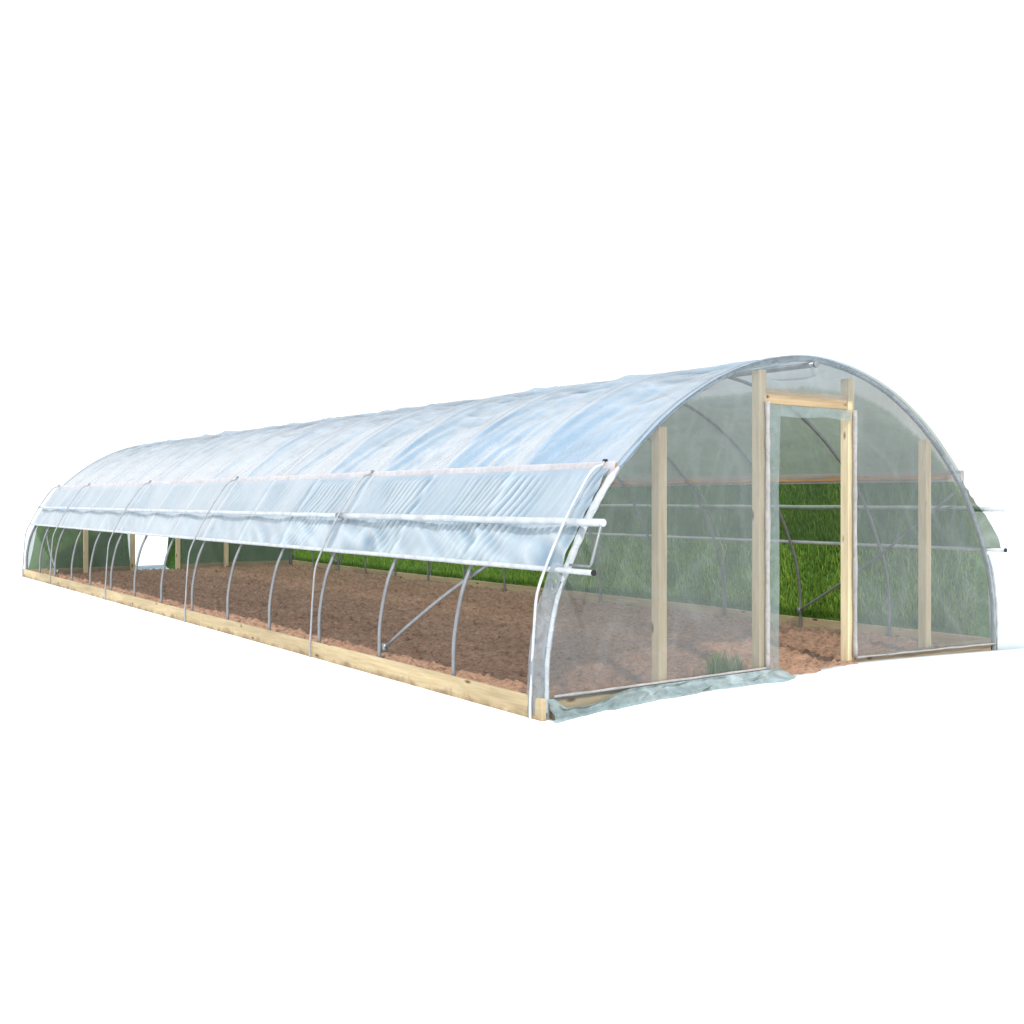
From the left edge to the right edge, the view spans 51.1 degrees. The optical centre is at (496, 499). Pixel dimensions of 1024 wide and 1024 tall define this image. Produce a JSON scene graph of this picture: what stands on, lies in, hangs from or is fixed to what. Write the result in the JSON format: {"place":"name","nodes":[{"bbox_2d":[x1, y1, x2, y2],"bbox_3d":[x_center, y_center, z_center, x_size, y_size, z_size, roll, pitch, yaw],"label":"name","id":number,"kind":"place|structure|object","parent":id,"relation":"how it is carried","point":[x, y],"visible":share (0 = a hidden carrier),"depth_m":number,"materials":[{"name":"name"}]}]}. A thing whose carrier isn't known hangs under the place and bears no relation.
{"place":"outdoors","nodes":[
{"label":"outdoors","id":0,"kind":"place"},
{"bbox_2d":[0,503,1023,1023],"bbox_3d":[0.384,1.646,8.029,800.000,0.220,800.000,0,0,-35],"label":"ground","id":1,"kind":"structure","parent":0,"point":[200,825],"depth_m":5.21,"materials":[{"name":"white"}]},
{"bbox_2d":[28,526,129,569],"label":"grass bank","id":2,"kind":"structure","parent":1,"relation":"on","point":[34,559],"depth_m":24.63,"materials":[{"name":"green plant"}]},
{"bbox_2d":[166,537,293,568],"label":"grass bank","id":3,"kind":"structure","parent":1,"relation":"on","point":[185,545],"depth_m":26.16,"materials":[{"name":"green plant"}]},
{"bbox_2d":[41,564,986,719],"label":"soil","id":4,"kind":"structure","parent":1,"relation":"on","point":[599,645],"depth_m":13.37,"materials":[{"name":"brown soil"}]},
{"bbox_2d":[686,646,748,676],"bbox_3d":[1.921,1.443,9.394,0.686,0.279,0.368,0,0,-35],"label":"grass tuft","id":5,"kind":"object","parent":4,"relation":"on","point":[718,666],"visible":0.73,"depth_m":9.39,"materials":[{"name":"green plant"}]},
{"bbox_2d":[22,355,1006,722],"bbox_3d":[-2.306,0.197,17.174,6.301,3.079,18.807,0,0,-35],"label":"greenhouse","id":6,"kind":"object","parent":1,"relation":"on","point":[512,481],"visible":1,"depth_m":11.20,"materials":[{"name":"clear plastic"}]},
{"bbox_2d":[35,482,997,648],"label":"grass","id":7,"kind":"structure","parent":1,"relation":"on","point":[955,628],"depth_m":14.98,"materials":[{"name":"green plant"}]},
{"bbox_2d":[0,0,1023,503],"label":"sky","id":8,"kind":"structure","parent":0,"point":[217,216],"materials":[{"name":"white"}]}
]}

